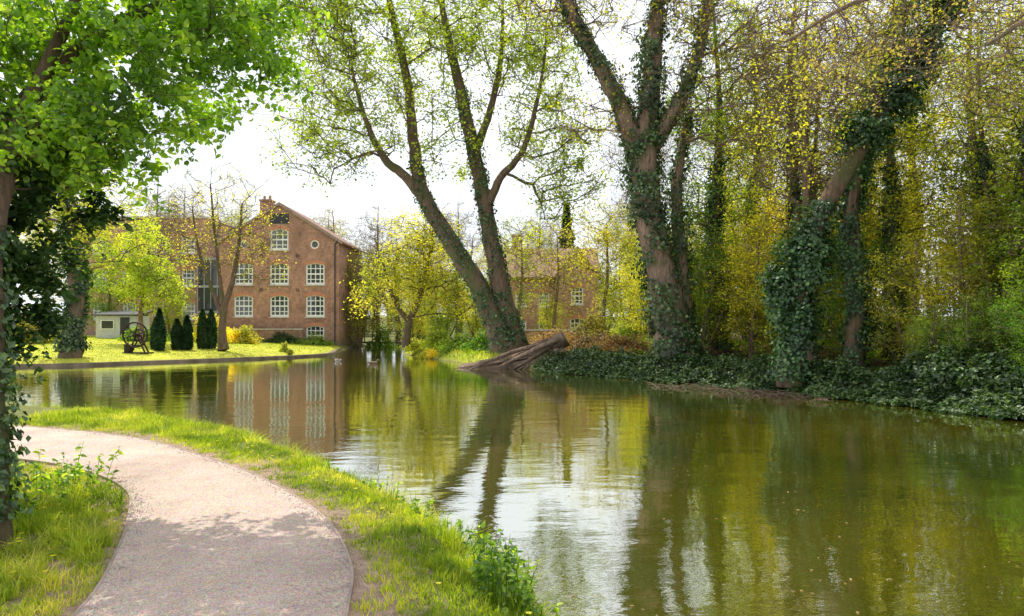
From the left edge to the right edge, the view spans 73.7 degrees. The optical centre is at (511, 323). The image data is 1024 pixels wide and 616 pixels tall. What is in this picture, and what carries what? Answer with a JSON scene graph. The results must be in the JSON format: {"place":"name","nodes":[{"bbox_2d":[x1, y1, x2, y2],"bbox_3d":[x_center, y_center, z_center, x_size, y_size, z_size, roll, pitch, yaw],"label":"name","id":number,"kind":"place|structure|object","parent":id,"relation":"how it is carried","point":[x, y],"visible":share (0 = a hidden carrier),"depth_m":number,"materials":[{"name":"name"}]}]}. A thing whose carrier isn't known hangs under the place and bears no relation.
{"place":"outdoors","nodes":[
{"label":"outdoors","id":0,"kind":"place"},
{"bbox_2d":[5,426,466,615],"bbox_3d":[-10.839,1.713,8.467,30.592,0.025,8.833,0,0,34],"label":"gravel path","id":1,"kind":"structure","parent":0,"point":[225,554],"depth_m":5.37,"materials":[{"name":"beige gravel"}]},
{"bbox_2d":[0,315,1023,615],"bbox_3d":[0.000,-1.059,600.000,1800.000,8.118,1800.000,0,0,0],"label":"ground","id":2,"kind":"structure","parent":0,"point":[28,409],"depth_m":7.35,"materials":[{"name":"green plant"}]},
{"bbox_2d":[10,303,59,344],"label":"round bush","id":3,"kind":"object","parent":2,"relation":"on","point":[26,324],"visible":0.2,"depth_m":45.41,"materials":[{"name":"green plant"}]},
{"bbox_2d":[19,458,131,615],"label":"path edging","id":4,"kind":"object","parent":2,"relation":"on","point":[109,565],"visible":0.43,"depth_m":5.76,"materials":[{"name":"grey concrete"}]},
{"bbox_2d":[4,89,159,358],"bbox_3d":[-25.228,-5.690,36.781,12.112,15.500,7.273,0,0,0],"label":"ivy clad tree","id":5,"kind":"object","parent":2,"relation":"on","point":[72,344],"visible":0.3,"depth_m":36.72,"materials":[{"name":"green plant"}]},
{"bbox_2d":[44,203,120,312],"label":"riverside tree","id":6,"kind":"object","parent":2,"relation":"on","point":[85,257],"visible":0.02,"depth_m":58.50,"materials":[{"name":"green plant"}]},
{"bbox_2d":[85,266,134,328],"bbox_3d":[-32.510,-1.974,55.072,4.243,6.529,5.011,0,0,-28],"label":"channel side shrub","id":7,"kind":"object","parent":2,"relation":"on","point":[109,306],"visible":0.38,"depth_m":54.51,"materials":[{"name":"green plant"}]},
{"bbox_2d":[91,311,153,337],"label":"garden shed","id":8,"kind":"structure","parent":2,"relation":"on","point":[111,324],"depth_m":51.49,"materials":[{"name":"white paint"}]},
{"bbox_2d":[122,322,153,353],"bbox_3d":[-22.163,0.830,40.330,1.575,1.945,0.900,0,0,0],"label":"cast iron flywheel machine","id":9,"kind":"object","parent":2,"relation":"on","point":[129,348],"visible":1,"depth_m":40.18,"materials":[{"name":"black metal"}]},
{"bbox_2d":[86,210,194,342],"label":"yellow leaved tree","id":10,"kind":"object","parent":2,"relation":"on","point":[146,280],"visible":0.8,"depth_m":47.39,"materials":[{"name":"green plant"}]},
{"bbox_2d":[115,325,170,341],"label":"round bush","id":11,"kind":"object","parent":2,"relation":"on","point":[131,338],"visible":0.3,"depth_m":49.38,"materials":[{"name":"green plant"}]},
{"bbox_2d":[118,180,196,306],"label":"riverside tree","id":12,"kind":"object","parent":2,"relation":"on","point":[167,215],"visible":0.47,"depth_m":59.86,"materials":[{"name":"green plant"}]},
{"bbox_2d":[81,216,234,334],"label":"brick warehouse","id":13,"kind":"structure","parent":2,"relation":"on","point":[91,330],"depth_m":66.00,"materials":[{"name":"red brick"}]},
{"bbox_2d":[93,236,194,319],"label":"window frames","id":14,"kind":"structure","parent":13,"relation":"in","point":[183,273],"depth_m":66.11,"materials":[{"name":"white paint"}]},
{"bbox_2d":[95,237,193,317],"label":"window glass","id":15,"kind":"structure","parent":13,"relation":"in","point":[189,275],"depth_m":66.18,"materials":[{"name":"grey glass"}]},
{"bbox_2d":[152,308,166,350],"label":"cypress tree","id":16,"kind":"object","parent":2,"relation":"on","point":[159,333],"visible":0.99,"depth_m":42.40,"materials":[{"name":"green plant"}]},
{"bbox_2d":[0,0,333,550],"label":"riverside tree","id":17,"kind":"object","parent":2,"relation":"on","point":[52,151],"visible":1,"depth_m":6.33,"materials":[{"name":"green plant"}]},
{"bbox_2d":[4,347,343,366],"bbox_3d":[-33.149,2.325,38.296,54.100,0.550,15.831,0,0,-33],"label":"stone bank edging","id":18,"kind":"object","parent":2,"relation":"on","point":[332,352],"visible":0.43,"depth_m":38.84,"materials":[{"name":"grey stone"}]},
{"bbox_2d":[148,279,199,337],"bbox_3d":[-27.937,-1.442,55.995,4.385,5.713,3.712,0,0,-16],"label":"channel side shrub","id":19,"kind":"object","parent":2,"relation":"on","point":[169,320],"visible":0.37,"depth_m":55.83,"materials":[{"name":"green plant"}]},
{"bbox_2d":[170,318,182,349],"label":"cypress tree","id":20,"kind":"object","parent":2,"relation":"on","point":[175,334],"visible":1,"depth_m":43.39,"materials":[{"name":"green plant"}]},
{"bbox_2d":[13,425,353,615],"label":"path edging","id":21,"kind":"object","parent":2,"relation":"on","point":[352,573],"visible":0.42,"depth_m":5.95,"materials":[{"name":"grey concrete"}]},
{"bbox_2d":[180,315,193,350],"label":"cypress tree","id":22,"kind":"object","parent":2,"relation":"on","point":[187,339],"visible":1,"depth_m":43.61,"materials":[{"name":"green plant"}]},
{"bbox_2d":[195,309,208,348],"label":"cypress tree","id":23,"kind":"object","parent":2,"relation":"on","point":[201,342],"visible":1,"depth_m":44.80,"materials":[{"name":"green plant"}]},
{"bbox_2d":[197,258,219,316],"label":"glazed link walkway","id":24,"kind":"structure","parent":2,"relation":"on","point":[206,300],"depth_m":64.03,"materials":[{"name":"grey glass"}]},
{"bbox_2d":[207,308,217,348],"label":"cypress tree","id":25,"kind":"object","parent":2,"relation":"on","point":[212,331],"visible":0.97,"depth_m":45.21,"materials":[{"name":"green plant"}]},
{"bbox_2d":[190,313,234,343],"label":"round bush","id":26,"kind":"object","parent":2,"relation":"on","point":[229,341],"visible":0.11,"depth_m":51.77,"materials":[{"name":"yellow plant"}]},
{"bbox_2d":[149,157,296,350],"bbox_3d":[-18.473,-4.596,43.977,8.678,12.792,7.384,0,0,-26],"label":"lawn tree","id":27,"kind":"object","parent":2,"relation":"on","point":[222,309],"visible":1,"depth_m":43.83,"materials":[{"name":"brown plant"}]},
{"bbox_2d":[227,324,263,343],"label":"round bush","id":28,"kind":"object","parent":2,"relation":"on","point":[244,335],"visible":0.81,"depth_m":53.08,"materials":[{"name":"yellow plant"}]},
{"bbox_2d":[229,330,302,342],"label":"wall","id":29,"kind":"structure","parent":2,"relation":"on","point":[267,334],"depth_m":58.60,"materials":[{"name":"red brick"}]},
{"bbox_2d":[7,418,531,613],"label":"dandelion flowers","id":30,"kind":"object","parent":2,"relation":"on","point":[217,440],"visible":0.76,"depth_m":5.77,"materials":[{"name":"yellow plant"}]},
{"bbox_2d":[220,205,339,344],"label":"front wall","id":31,"kind":"structure","parent":2,"relation":"on","point":[303,232],"depth_m":60.00,"materials":[{"name":"red brick"}]},
{"bbox_2d":[233,226,324,327],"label":"window arches","id":32,"kind":"structure","parent":31,"relation":"attached to","point":[286,294],"depth_m":59.98,"materials":[{"name":"brown brick"}]},
{"bbox_2d":[233,250,325,317],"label":"window sills","id":33,"kind":"structure","parent":31,"relation":"attached to","point":[280,285],"depth_m":59.93,"materials":[{"name":"beige stone"}]},
{"bbox_2d":[234,229,324,338],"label":"window frames","id":34,"kind":"structure","parent":31,"relation":"attached to","point":[284,300],"depth_m":60.10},
{"bbox_2d":[236,214,322,338],"bbox_3d":[-20.450,-3.918,60.125,7.900,11.559,0.130,0,0,0],"label":"window glass","id":35,"kind":"object","parent":34,"relation":"in","point":[277,220],"visible":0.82,"depth_m":60.17,"materials":[{"name":"grey glass"}]},
{"bbox_2d":[259,241,337,343],"bbox_3d":[-18.727,-2.766,59.956,6.934,9.132,0.169,0,0,1],"label":"drainpipe and tie plates","id":36,"kind":"object","parent":31,"relation":"attached to","point":[334,288],"visible":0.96,"depth_m":59.87,"materials":[{"name":"black metal"}]},
{"bbox_2d":[257,330,306,343],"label":"round bush","id":37,"kind":"object","parent":2,"relation":"on","point":[278,339],"visible":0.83,"depth_m":57.92,"materials":[{"name":"green plant"}]},
{"bbox_2d":[10,432,562,615],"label":"bank weeds","id":38,"kind":"object","parent":2,"relation":"on","point":[503,563],"visible":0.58,"depth_m":4.99,"materials":[{"name":"green plant"}]},
{"bbox_2d":[290,330,336,346],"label":"round bush","id":39,"kind":"object","parent":2,"relation":"on","point":[318,340],"visible":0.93,"depth_m":57.17,"materials":[{"name":"green plant"}]},
{"bbox_2d":[16,336,611,363],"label":"lawn grass","id":40,"kind":"structure","parent":2,"relation":"on","point":[481,353],"depth_m":42.63,"materials":[{"name":"green plant"}]},
{"bbox_2d":[340,243,361,344],"bbox_3d":[-20.450,-3.875,64.677,10.500,13.350,8.649,0,0,0],"label":"side and back walls","id":41,"kind":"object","parent":2,"relation":"on","point":[344,328],"visible":0.2,"depth_m":62.32,"materials":[{"name":"red brick"}]},
{"bbox_2d":[217,202,361,250],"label":"roof","id":42,"kind":"structure","parent":41,"relation":"on","point":[345,242],"depth_m":63.16,"materials":[{"name":"tile"}]},
{"bbox_2d":[259,196,275,212],"bbox_3d":[-22.250,-10.025,62.100,1.160,3.250,1.160,0,0,0],"label":"chimney","id":43,"kind":"object","parent":42,"relation":"on","point":[267,202],"visible":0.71,"depth_m":61.60,"materials":[{"name":"red brick"}]},
{"bbox_2d":[217,202,341,243],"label":"bargeboards","id":44,"kind":"object","parent":42,"relation":"attached to","point":[304,219],"visible":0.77,"depth_m":59.84,"materials":[{"name":"brown wood"}]},
{"bbox_2d":[338,246,392,347],"bbox_3d":[-14.155,-2.400,63.604,6.629,10.202,7.829,0,0,4],"label":"channel side shrub","id":45,"kind":"object","parent":2,"relation":"on","point":[359,322],"visible":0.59,"depth_m":62.90,"materials":[{"name":"green plant"}]},
{"bbox_2d":[344,202,407,330],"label":"riverside tree","id":46,"kind":"object","parent":2,"relation":"on","point":[374,238],"visible":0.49,"depth_m":65.40,"materials":[{"name":"green plant"}]},
{"bbox_2d":[362,320,400,347],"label":"round bush","id":47,"kind":"object","parent":2,"relation":"on","point":[387,343],"visible":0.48,"depth_m":63.59,"materials":[{"name":"green plant"}]},
{"bbox_2d":[379,238,417,345],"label":"riverside tree","id":48,"kind":"object","parent":2,"relation":"on","point":[398,322],"visible":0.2,"depth_m":68.47,"materials":[{"name":"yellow plant"}]},
{"bbox_2d":[339,206,481,350],"bbox_3d":[-5.998,-3.572,46.977,11.176,10.876,6.744,0,0,0],"label":"yellow leaved tree","id":49,"kind":"object","parent":2,"relation":"on","point":[425,272],"visible":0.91,"depth_m":46.38,"materials":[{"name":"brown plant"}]},
{"bbox_2d":[382,264,440,341],"bbox_3d":[-8.519,-1.701,60.041,5.303,8.161,6.264,0,0,43],"label":"channel side shrub","id":50,"kind":"object","parent":2,"relation":"on","point":[420,324],"visible":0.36,"depth_m":59.63,"materials":[{"name":"yellow plant"}]},
{"bbox_2d":[402,337,425,351],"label":"round bush","id":51,"kind":"object","parent":2,"relation":"on","point":[412,346],"visible":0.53,"depth_m":46.96,"materials":[{"name":"yellow plant"}]},
{"bbox_2d":[414,347,437,358],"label":"round bush","id":52,"kind":"object","parent":2,"relation":"on","point":[426,353],"visible":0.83,"depth_m":43.26,"materials":[{"name":"yellow plant"}]},
{"bbox_2d":[400,203,456,334],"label":"riverside tree","id":53,"kind":"object","parent":2,"relation":"on","point":[426,244],"visible":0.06,"depth_m":67.62,"materials":[{"name":"yellow plant"}]},
{"bbox_2d":[419,327,449,349],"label":"round bush","id":54,"kind":"object","parent":2,"relation":"on","point":[432,339],"visible":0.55,"depth_m":45.09,"materials":[{"name":"green plant"}]},
{"bbox_2d":[256,0,620,355],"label":"leaning twin stem tree","id":55,"kind":"object","parent":2,"relation":"on","point":[498,311],"visible":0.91,"depth_m":35.85,"materials":[{"name":"green plant"}]},
{"bbox_2d":[420,276,470,340],"bbox_3d":[-5.566,-1.364,55.969,5.011,6.529,4.243,0,0,-45],"label":"channel side shrub","id":56,"kind":"object","parent":2,"relation":"on","point":[438,323],"visible":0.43,"depth_m":55.65,"materials":[{"name":"green plant"}]},
{"bbox_2d":[432,328,474,353],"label":"round bush","id":57,"kind":"object","parent":2,"relation":"on","point":[454,344],"visible":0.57,"depth_m":42.33,"materials":[{"name":"green plant"}]},
{"bbox_2d":[427,195,483,337],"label":"riverside tree","id":58,"kind":"object","parent":2,"relation":"on","point":[460,231],"visible":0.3,"depth_m":61.82,"materials":[{"name":"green plant"}]},
{"bbox_2d":[458,297,485,338],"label":"channel side shrub","id":59,"kind":"object","parent":2,"relation":"on","point":[475,320],"visible":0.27,"depth_m":53.77,"materials":[{"name":"green plant"}]},
{"bbox_2d":[460,328,488,352],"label":"round bush","id":60,"kind":"object","parent":2,"relation":"on","point":[481,343],"visible":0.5,"depth_m":40.61,"materials":[{"name":"green plant"}]},
{"bbox_2d":[20,181,1002,340],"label":"distant trees","id":61,"kind":"object","parent":2,"relation":"on","point":[334,229],"visible":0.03,"depth_m":83.10,"materials":[{"name":"green plant"}]},
{"bbox_2d":[454,330,569,369],"bbox_3d":[-0.006,1.403,33.452,5.662,2.214,1.844,0,0,0],"label":"fallen log","id":62,"kind":"object","parent":2,"relation":"on","point":[525,357],"visible":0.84,"depth_m":33.01,"materials":[{"name":"brown wood"}]},
{"bbox_2d":[479,207,557,320],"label":"slender tree","id":63,"kind":"object","parent":2,"relation":"on","point":[521,289],"visible":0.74,"depth_m":53.81,"materials":[{"name":"green plant"}]},
{"bbox_2d":[510,278,554,328],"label":"front wall","id":64,"kind":"structure","parent":2,"relation":"on","point":[531,323],"depth_m":62.00,"materials":[{"name":"orange brick"}]},
{"bbox_2d":[509,205,566,247],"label":"riverside tree","id":65,"kind":"object","parent":2,"relation":"on","point":[546,229],"visible":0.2,"depth_m":73.43,"materials":[{"name":"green plant"}]},
{"bbox_2d":[523,321,575,345],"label":"round bush","id":66,"kind":"object","parent":2,"relation":"on","point":[549,334],"visible":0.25,"depth_m":37.36,"materials":[{"name":"brown plant"}]},
{"bbox_2d":[533,296,568,328],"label":"channel side shrub","id":67,"kind":"object","parent":2,"relation":"on","point":[543,322],"visible":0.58,"depth_m":56.88,"materials":[{"name":"yellow plant"}]},
{"bbox_2d":[516,214,594,328],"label":"slender tree","id":68,"kind":"object","parent":2,"relation":"on","point":[557,277],"visible":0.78,"depth_m":55.86,"materials":[{"name":"green plant"}]},
{"bbox_2d":[558,202,575,247],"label":"fir tree","id":69,"kind":"object","parent":2,"relation":"on","point":[567,221],"visible":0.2,"depth_m":79.61,"materials":[{"name":"green plant"}]},
{"bbox_2d":[552,246,600,330],"bbox_3d":[5.800,-2.470,62.940,4.300,8.940,4.720,0,0,0],"label":"gable bay","id":70,"kind":"object","parent":2,"relation":"on","point":[581,308],"visible":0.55,"depth_m":60.70,"materials":[{"name":"orange brick"}]},
{"bbox_2d":[570,265,583,328],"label":"window frames","id":71,"kind":"structure","parent":70,"relation":"in","point":[574,323],"depth_m":60.77,"materials":[{"name":"white paint"}]},
{"bbox_2d":[571,266,582,326],"bbox_3d":[5.800,-2.065,60.880,1.261,6.454,0.020,0,0,0],"label":"window glass","id":72,"kind":"structure","parent":70,"relation":"in","point":[576,320],"depth_m":60.88,"materials":[{"name":"grey glass"}]},
{"bbox_2d":[562,326,613,351],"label":"round bush","id":73,"kind":"object","parent":2,"relation":"on","point":[579,340],"visible":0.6,"depth_m":35.41,"materials":[{"name":"brown plant"}]},
{"bbox_2d":[563,302,618,341],"bbox_3d":[4.671,0.065,38.501,2.888,2.689,2.929,0,0,44],"label":"round bush","id":74,"kind":"object","parent":2,"relation":"on","point":[592,325],"visible":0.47,"depth_m":38.25,"materials":[{"name":"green plant"}]},
{"bbox_2d":[556,192,640,329],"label":"slender tree","id":75,"kind":"object","parent":2,"relation":"on","point":[605,236],"visible":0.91,"depth_m":49.68,"materials":[{"name":"green plant"}]},
{"bbox_2d":[585,332,652,353],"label":"round bush","id":76,"kind":"object","parent":2,"relation":"on","point":[617,342],"visible":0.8,"depth_m":32.74,"materials":[{"name":"brown plant"}]},
{"bbox_2d":[595,259,644,333],"bbox_3d":[9.476,-2.002,55.970,5.637,7.345,4.773,0,0,1],"label":"channel side shrub","id":77,"kind":"object","parent":2,"relation":"on","point":[613,311],"visible":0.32,"depth_m":55.86,"materials":[{"name":"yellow plant"}]},
{"bbox_2d":[609,199,639,335],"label":"riverside tree","id":78,"kind":"object","parent":2,"relation":"on","point":[625,234],"visible":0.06,"depth_m":65.75,"materials":[{"name":"yellow plant"}]},
{"bbox_2d":[609,318,647,339],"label":"round bush","id":79,"kind":"object","parent":2,"relation":"on","point":[624,331],"visible":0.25,"depth_m":46.52,"materials":[{"name":"green plant"}]},
{"bbox_2d":[583,80,709,339],"bbox_3d":[8.090,-6.785,40.152,8.011,16.175,7.641,0,0,20],"label":"woodland tree","id":80,"kind":"object","parent":2,"relation":"on","point":[620,158],"visible":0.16,"depth_m":39.98,"materials":[{"name":"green plant"}]},
{"bbox_2d":[486,0,834,371],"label":"ivy clad tree","id":81,"kind":"object","parent":2,"relation":"on","point":[646,131],"visible":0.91,"depth_m":27.45,"materials":[{"name":"green plant"}]},
{"bbox_2d":[659,0,797,353],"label":"woodland tree","id":82,"kind":"object","parent":2,"relation":"on","point":[715,202],"visible":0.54,"depth_m":30.12,"materials":[{"name":"green plant"}]},
{"bbox_2d":[683,102,801,336],"bbox_3d":[14.735,-6.936,42.925,9.216,16.584,7.768,0,0,12],"label":"woodland tree","id":83,"kind":"object","parent":2,"relation":"on","point":[742,178],"visible":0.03,"depth_m":42.72,"materials":[{"name":"yellow plant"}]},
{"bbox_2d":[691,18,821,342],"bbox_3d":[12.729,-7.240,34.946,6.397,17.087,6.993,0,0,42],"label":"woodland tree","id":84,"kind":"object","parent":2,"relation":"on","point":[738,201],"visible":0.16,"depth_m":34.59,"materials":[{"name":"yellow plant"}]},
{"bbox_2d":[559,338,984,384],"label":"leaf litter","id":85,"kind":"object","parent":2,"relation":"on","point":[833,357],"visible":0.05,"depth_m":29.54,"materials":[{"name":"brown plant"}]},
{"bbox_2d":[531,342,1023,419],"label":"ivy ground cover","id":86,"kind":"object","parent":2,"relation":"on","point":[983,402],"visible":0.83,"depth_m":21.01,"materials":[{"name":"green plant"}]},
{"bbox_2d":[569,333,998,380],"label":"woodland floor plants","id":87,"kind":"object","parent":2,"relation":"on","point":[870,354],"visible":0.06,"depth_m":29.74,"materials":[{"name":"green plant"}]},
{"bbox_2d":[701,0,885,353],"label":"woodland tree","id":88,"kind":"object","parent":2,"relation":"on","point":[794,194],"visible":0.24,"depth_m":26.55,"materials":[{"name":"green plant"}]},
{"bbox_2d":[707,0,910,363],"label":"woodland tree","id":89,"kind":"object","parent":2,"relation":"on","point":[806,192],"visible":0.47,"depth_m":24.49,"materials":[{"name":"green plant"}]},
{"bbox_2d":[612,112,1023,373],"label":"woodland undergrowth","id":90,"kind":"object","parent":2,"relation":"on","point":[994,314],"visible":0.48,"depth_m":21.22,"materials":[{"name":"green plant"}]},
{"bbox_2d":[719,0,1023,159],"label":"overhanging tree","id":91,"kind":"object","parent":2,"relation":"on","point":[1007,47],"visible":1,"depth_m":15.38,"materials":[{"name":"green plant"}]},
{"bbox_2d":[724,0,1023,387],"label":"ivy clad tree","id":92,"kind":"object","parent":2,"relation":"on","point":[808,248],"visible":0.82,"depth_m":21.02,"materials":[{"name":"green plant"}]},
{"bbox_2d":[799,37,949,339],"bbox_3d":[16.492,-6.214,31.750,7.041,15.031,8.353,0,0,30],"label":"woodland tree","id":93,"kind":"object","parent":2,"relation":"on","point":[913,184],"visible":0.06,"depth_m":31.14,"materials":[{"name":"green plant"}]},
{"bbox_2d":[821,0,975,362],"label":"woodland tree","id":94,"kind":"object","parent":2,"relation":"on","point":[891,182],"visible":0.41,"depth_m":24.05,"materials":[{"name":"green plant"}]},
{"bbox_2d":[850,26,985,331],"bbox_3d":[22.087,-7.898,38.238,6.893,18.412,7.536,0,0,-41],"label":"woodland tree","id":95,"kind":"object","parent":2,"relation":"on","point":[917,192],"visible":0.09,"depth_m":37.16,"materials":[{"name":"green plant"}]},
{"bbox_2d":[891,321,1007,389],"bbox_3d":[12.180,0.844,18.882,2.878,1.885,2.712,0,0,0],"label":"round bush","id":96,"kind":"object","parent":2,"relation":"on","point":[941,364],"visible":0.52,"depth_m":18.43,"materials":[{"name":"green plant"}]},
{"bbox_2d":[896,0,1023,344],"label":"woodland tree","id":97,"kind":"object","parent":2,"relation":"on","point":[973,138],"visible":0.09,"depth_m":25.61,"materials":[{"name":"green plant"}]},
{"bbox_2d":[897,0,1023,359],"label":"woodland tree","id":98,"kind":"object","parent":2,"relation":"on","point":[987,170],"visible":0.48,"depth_m":20.67,"materials":[{"name":"green plant"}]},
{"bbox_2d":[949,2,1023,209],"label":"woodland tree","id":99,"kind":"object","parent":2,"relation":"on","point":[1001,102],"visible":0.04,"depth_m":29.37,"materials":[{"name":"green plant"}]},
{"bbox_2d":[952,335,1023,392],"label":"round bush","id":100,"kind":"object","parent":2,"relation":"on","point":[1005,364],"visible":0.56,"depth_m":17.07,"materials":[{"name":"green plant"}]},
{"bbox_2d":[955,348,1023,393],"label":"round bush","id":101,"kind":"object","parent":2,"relation":"on","point":[983,381],"visible":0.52,"depth_m":17.09,"materials":[{"name":"green plant"}]},
{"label":"side and back walls","id":102,"kind":"object","parent":2,"relation":"on","visible":0},
{"bbox_2d":[503,248,599,277],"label":"roof","id":103,"kind":"structure","parent":102,"relation":"on","point":[566,250],"depth_m":63.65,"materials":[{"name":"tile"}]},
{"bbox_2d":[0,0,1023,316],"label":"sky","id":104,"kind":"structure","parent":0,"point":[388,190],"materials":[{"name":"white"}]},
{"bbox_2d":[4,345,1023,615],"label":"river water","id":105,"kind":"structure","parent":0,"point":[842,475],"depth_m":10.18,"materials":[{"name":"green liquid"}]},
{"bbox_2d":[645,380,831,400],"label":"fallen branches","id":106,"kind":"object","parent":105,"relation":"on","point":[745,390],"visible":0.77,"depth_m":21.55,"materials":[{"name":"brown plant"}]},
{"bbox_2d":[494,381,1019,615],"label":"floating leaves","id":107,"kind":"object","parent":105,"relation":"on","point":[765,527],"visible":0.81,"depth_m":6.98,"materials":[{"name":"green plant"}]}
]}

